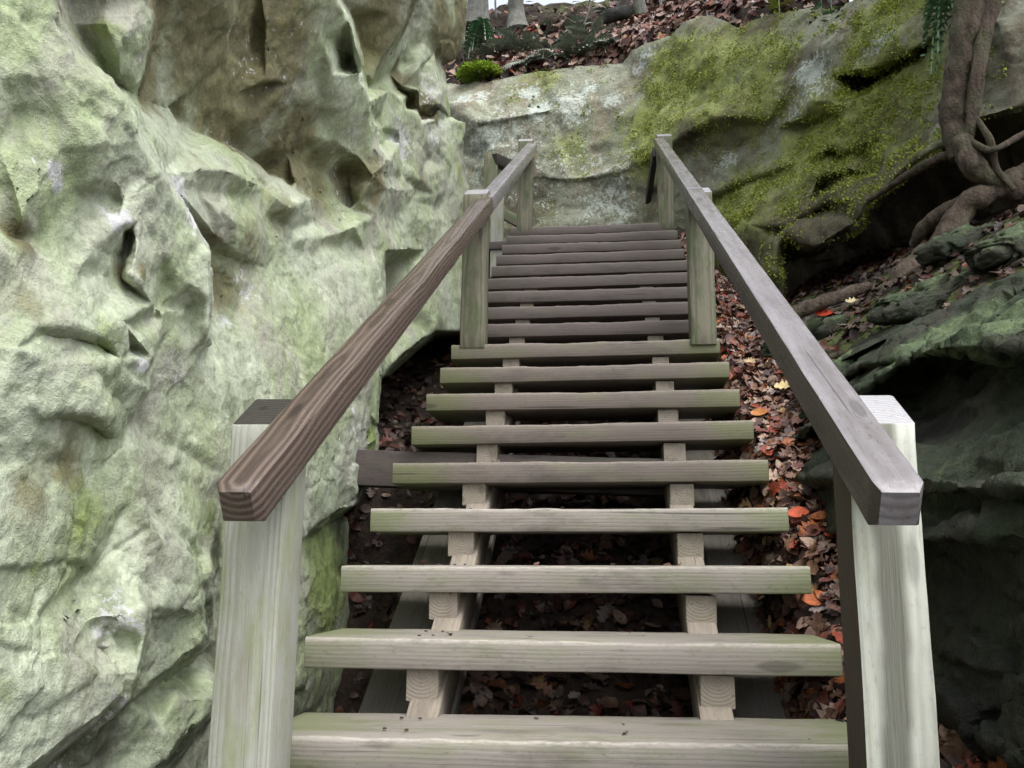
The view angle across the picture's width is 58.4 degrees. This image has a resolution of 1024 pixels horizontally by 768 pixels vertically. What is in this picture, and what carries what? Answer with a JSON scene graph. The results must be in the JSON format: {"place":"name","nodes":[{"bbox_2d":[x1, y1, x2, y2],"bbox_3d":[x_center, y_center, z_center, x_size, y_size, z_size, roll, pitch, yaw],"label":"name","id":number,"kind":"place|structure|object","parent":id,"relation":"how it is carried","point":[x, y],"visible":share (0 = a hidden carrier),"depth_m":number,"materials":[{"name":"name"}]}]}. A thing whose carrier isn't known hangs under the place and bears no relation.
{"place":"outdoors","nodes":[
{"label":"outdoors","id":0,"kind":"place"},
{"bbox_2d":[0,0,468,767],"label":"cliff","id":1,"kind":"structure","parent":0,"point":[218,218],"depth_m":2.56,"materials":[{"name":"stone"}]},
{"bbox_2d":[445,0,848,84],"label":"hillside","id":2,"kind":"structure","parent":0,"point":[544,13],"depth_m":12.20,"materials":[{"name":"soil"}]},
{"bbox_2d":[466,0,489,32],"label":"tree","id":3,"kind":"object","parent":2,"relation":"on","point":[476,9],"visible":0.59,"depth_m":11.86,"materials":[{"name":"grey plant"}]},
{"bbox_2d":[462,17,494,64],"bbox_3d":[-0.411,-4.281,11.563,0.413,0.629,0.467,6,-12,-27],"label":"fern","id":4,"kind":"object","parent":2,"relation":"on","point":[480,26],"visible":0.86,"depth_m":11.54,"materials":[{"name":"green plant"}]},
{"bbox_2d":[494,0,496,19],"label":"sapling","id":5,"kind":"object","parent":2,"relation":"on","point":[495,9],"visible":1,"depth_m":13.21,"materials":[{"name":"grey plant"}]},
{"bbox_2d":[467,42,531,62],"bbox_3d":[-0.140,-4.000,11.334,0.820,0.394,0.768,-23,-16,36],"label":"fern","id":6,"kind":"object","parent":2,"relation":"on","point":[492,49],"visible":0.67,"depth_m":11.33,"materials":[{"name":"green plant"}]},
{"bbox_2d":[480,27,545,54],"bbox_3d":[0.050,-4.039,11.360,0.893,0.430,0.836,17,-33,-1],"label":"fern","id":7,"kind":"object","parent":2,"relation":"on","point":[528,36],"visible":0.51,"depth_m":11.30,"materials":[{"name":"green plant"}]},
{"bbox_2d":[507,0,528,28],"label":"tree","id":8,"kind":"object","parent":2,"relation":"on","point":[516,11],"visible":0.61,"depth_m":12.46,"materials":[{"name":"grey plant"}]},
{"bbox_2d":[501,52,548,71],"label":"fern","id":9,"kind":"object","parent":2,"relation":"on","point":[521,61],"visible":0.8,"depth_m":10.68,"materials":[{"name":"green plant"}]},
{"bbox_2d":[522,30,550,47],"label":"fern","id":10,"kind":"object","parent":2,"relation":"on","point":[544,40],"visible":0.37,"depth_m":11.42,"materials":[{"name":"green plant"}]},
{"bbox_2d":[525,18,552,29],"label":"fern","id":11,"kind":"object","parent":2,"relation":"on","point":[546,22],"visible":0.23,"depth_m":12.03,"materials":[{"name":"green plant"}]},
{"bbox_2d":[517,51,570,69],"bbox_3d":[0.440,-3.714,10.813,0.740,0.353,0.719,-3,-12,20],"label":"fern","id":12,"kind":"object","parent":2,"relation":"on","point":[547,53],"visible":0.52,"depth_m":10.67,"materials":[{"name":"green plant"}]},
{"bbox_2d":[538,49,566,61],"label":"fern","id":13,"kind":"object","parent":2,"relation":"on","point":[552,52],"visible":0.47,"depth_m":10.77,"materials":[{"name":"green plant"}]},
{"bbox_2d":[543,15,589,37],"bbox_3d":[0.648,-4.463,11.922,0.839,0.431,0.896,-10,-17,-20],"label":"fern","id":14,"kind":"object","parent":2,"relation":"on","point":[572,18],"visible":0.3,"depth_m":11.84,"materials":[{"name":"green plant"}]},
{"bbox_2d":[550,32,595,60],"bbox_3d":[0.649,-3.711,10.652,0.860,0.414,0.805,21,-31,-35],"label":"fern","id":15,"kind":"object","parent":2,"relation":"on","point":[564,43],"visible":0.52,"depth_m":10.58,"materials":[{"name":"green plant"}]},
{"bbox_2d":[565,0,590,42],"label":"sapling","id":16,"kind":"object","parent":2,"relation":"on","point":[586,14],"visible":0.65,"depth_m":11.29,"materials":[{"name":"grey plant"}]},
{"bbox_2d":[562,31,610,54],"bbox_3d":[0.907,-3.888,10.697,0.571,0.179,0.600,14,-49,-48],"label":"fern","id":17,"kind":"object","parent":2,"relation":"on","point":[590,38],"visible":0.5,"depth_m":10.61,"materials":[{"name":"green plant"}]},
{"bbox_2d":[565,14,621,43],"bbox_3d":[0.985,-4.071,11.128,0.874,0.420,0.819,-4,-47,-4],"label":"fern","id":18,"kind":"object","parent":2,"relation":"on","point":[576,30],"visible":0.3,"depth_m":11.11,"materials":[{"name":"green plant"}]},
{"bbox_2d":[578,38,620,55],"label":"fern","id":19,"kind":"object","parent":2,"relation":"on","point":[595,43],"visible":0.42,"depth_m":10.46,"materials":[{"name":"green plant"}]},
{"bbox_2d":[592,6,611,14],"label":"fern","id":20,"kind":"object","parent":2,"relation":"on","point":[602,8],"visible":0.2,"depth_m":12.35,"materials":[{"name":"green plant"}]},
{"bbox_2d":[578,35,627,50],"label":"fern","id":21,"kind":"object","parent":2,"relation":"on","point":[606,37],"visible":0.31,"depth_m":10.41,"materials":[{"name":"green plant"}]},
{"bbox_2d":[599,5,633,23],"bbox_3d":[1.322,-4.632,11.499,0.450,0.228,0.188,-1,-11,6],"label":"log","id":22,"kind":"object","parent":2,"relation":"on","point":[616,13],"visible":0.86,"depth_m":11.43,"materials":[{"name":"wood"}]},
{"bbox_2d":[633,0,647,14],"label":"tree","id":23,"kind":"object","parent":2,"relation":"on","point":[639,6],"visible":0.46,"depth_m":11.33,"materials":[{"name":"grey plant"}]},
{"bbox_2d":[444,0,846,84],"bbox_3d":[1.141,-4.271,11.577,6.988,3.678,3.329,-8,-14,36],"label":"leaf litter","id":24,"kind":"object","parent":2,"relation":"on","point":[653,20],"visible":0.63,"depth_m":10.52,"materials":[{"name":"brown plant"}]},
{"bbox_2d":[766,0,793,12],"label":"sprig","id":25,"kind":"object","parent":2,"relation":"on","point":[774,4],"visible":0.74,"depth_m":8.50,"materials":[{"name":"green plant"}]},
{"bbox_2d":[466,0,852,9],"label":"sky","id":26,"kind":"structure","parent":0,"point":[491,2],"materials":[{"name":"white"}]},
{"bbox_2d":[333,199,1023,767],"bbox_3d":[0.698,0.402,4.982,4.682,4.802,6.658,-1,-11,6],"label":"leaf litter","id":27,"kind":"object","parent":0,"point":[741,333],"visible":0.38,"depth_m":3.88,"materials":[{"name":"brown plant"}]},
{"bbox_2d":[355,450,663,497],"bbox_3d":[-0.156,0.401,4.158,1.771,0.164,0.133,1,-11,6],"label":"retaining timber","id":28,"kind":"object","parent":27,"relation":"on","point":[375,468],"visible":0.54,"depth_m":4.12,"materials":[{"name":"grey wood"}]},
{"bbox_2d":[484,147,656,276],"bbox_3d":[0.674,-1.616,9.336,2.001,1.839,1.421,-1,-11,6],"label":"wooden railing","id":29,"kind":"object","parent":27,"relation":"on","point":[494,162],"visible":0.15,"depth_m":9.01,"materials":[{"name":"grey wood"}]},
{"bbox_2d":[208,134,939,767],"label":"wooden staircase","id":30,"kind":"structure","parent":27,"relation":"on","point":[582,322],"depth_m":2.81,"materials":[{"name":"grey wood"}]},
{"bbox_2d":[345,365,809,739],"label":"leaf litter","id":31,"kind":"object","parent":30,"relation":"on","point":[423,562],"visible":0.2,"depth_m":3.13,"materials":[{"name":"brown plant"}]},
{"bbox_2d":[744,357,754,361],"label":"fallen leaf","id":32,"kind":"object","parent":27,"relation":"on","point":[749,360],"visible":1,"depth_m":4.94,"materials":[{"name":"yellow plant"}]},
{"bbox_2d":[750,408,767,415],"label":"fallen leaf","id":33,"kind":"object","parent":27,"relation":"on","point":[759,411],"visible":1,"depth_m":4.29,"materials":[{"name":"orange plant"}]},
{"bbox_2d":[769,468,780,479],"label":"fallen leaf","id":34,"kind":"object","parent":27,"relation":"on","point":[776,474],"visible":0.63,"depth_m":3.68,"materials":[{"name":"beige plant"}]},
{"bbox_2d":[774,379,789,388],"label":"fallen leaf","id":35,"kind":"object","parent":27,"relation":"on","point":[782,384],"visible":0.67,"depth_m":4.57,"materials":[{"name":"yellow plant"}]},
{"bbox_2d":[788,506,808,516],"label":"fallen leaf","id":36,"kind":"object","parent":27,"relation":"on","point":[796,511],"visible":0.91,"depth_m":3.39,"materials":[{"name":"orange plant"}]},
{"bbox_2d":[760,314,849,359],"bbox_3d":[1.618,-0.253,5.012,0.545,0.195,0.274,-17,-7,-14],"label":"stone","id":37,"kind":"object","parent":27,"relation":"on","point":[819,328],"visible":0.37,"depth_m":4.95,"materials":[{"name":"stone"}]},
{"bbox_2d":[801,590,827,605],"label":"fallen leaf","id":38,"kind":"object","parent":27,"relation":"on","point":[811,599],"visible":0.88,"depth_m":2.93,"materials":[{"name":"orange plant"}]},
{"bbox_2d":[815,309,832,315],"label":"fallen leaf","id":39,"kind":"object","parent":27,"relation":"on","point":[821,313],"visible":1,"depth_m":5.49,"materials":[{"name":"plant"}]},
{"bbox_2d":[845,297,857,302],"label":"fallen leaf","id":40,"kind":"object","parent":27,"relation":"on","point":[850,300],"visible":0.72,"depth_m":5.53,"materials":[{"name":"yellow plant"}]},
{"bbox_2d":[792,271,1023,767],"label":"rock outcrop","id":41,"kind":"object","parent":27,"relation":"on","point":[950,379],"visible":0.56,"depth_m":2.51,"materials":[{"name":"stone"}]},
{"bbox_2d":[790,350,863,391],"bbox_3d":[1.647,-0.071,4.322,0.752,0.204,0.271,-17,-6,-17],"label":"stone","id":42,"kind":"object","parent":41,"relation":"on","point":[840,364],"visible":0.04,"depth_m":4.23,"materials":[{"name":"stone"}]},
{"bbox_2d":[876,340,885,348],"bbox_3d":[1.900,-0.198,4.164,0.750,0.189,0.299,-16,-2,-28],"label":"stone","id":43,"kind":"object","parent":41,"relation":"on","point":[880,344],"visible":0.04,"depth_m":4.07,"materials":[{"name":"stone"}]},
{"bbox_2d":[792,0,1023,358],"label":"tree","id":44,"kind":"object","parent":27,"relation":"on","point":[971,29],"visible":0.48,"depth_m":5.45,"materials":[{"name":"brown plant"}]},
{"bbox_2d":[866,271,975,325],"bbox_3d":[2.054,-0.426,4.502,0.831,0.196,0.276,-16,-3,-25],"label":"stone","id":45,"kind":"object","parent":27,"relation":"on","point":[923,298],"visible":0.72,"depth_m":4.33,"materials":[{"name":"stone"}]},
{"bbox_2d":[913,222,995,266],"bbox_3d":[2.510,-0.774,5.074,0.743,0.220,0.336,-16,-1,-30],"label":"stone","id":46,"kind":"object","parent":27,"relation":"on","point":[934,251],"visible":0.54,"depth_m":4.89,"materials":[{"name":"stone"}]},
{"bbox_2d":[964,222,1023,274],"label":"stone","id":47,"kind":"object","parent":27,"relation":"on","point":[1004,247],"visible":0.95,"depth_m":4.33,"materials":[{"name":"stone"}]},
{"bbox_2d":[446,0,1023,295],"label":"cliff","id":48,"kind":"structure","parent":0,"point":[895,219],"depth_m":8.18,"materials":[{"name":"stone"}]},
{"bbox_2d":[455,58,502,83],"bbox_3d":[-0.382,-3.690,10.780,0.590,0.206,0.500,-1,-11,6],"label":"moss cushion","id":49,"kind":"object","parent":48,"relation":"on","point":[469,72],"visible":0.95,"depth_m":10.71,"materials":[{"name":"green plant"}]},
{"bbox_2d":[459,0,1021,296],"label":"moss","id":50,"kind":"object","parent":48,"relation":"attached to","point":[835,109],"visible":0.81,"depth_m":7.29,"materials":[{"name":"green plant"}]},
{"bbox_2d":[810,0,832,12],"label":"sprig","id":51,"kind":"object","parent":48,"relation":"on","point":[821,7],"visible":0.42,"depth_m":7.93,"materials":[{"name":"green plant"}]},
{"bbox_2d":[813,0,841,21],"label":"sprig","id":52,"kind":"object","parent":48,"relation":"on","point":[819,4],"visible":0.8,"depth_m":7.63,"materials":[{"name":"green plant"}]},
{"bbox_2d":[921,0,953,74],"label":"fern","id":53,"kind":"object","parent":48,"relation":"attached to","point":[939,10],"visible":0.57,"depth_m":5.87,"materials":[{"name":"green plant"}]}
]}

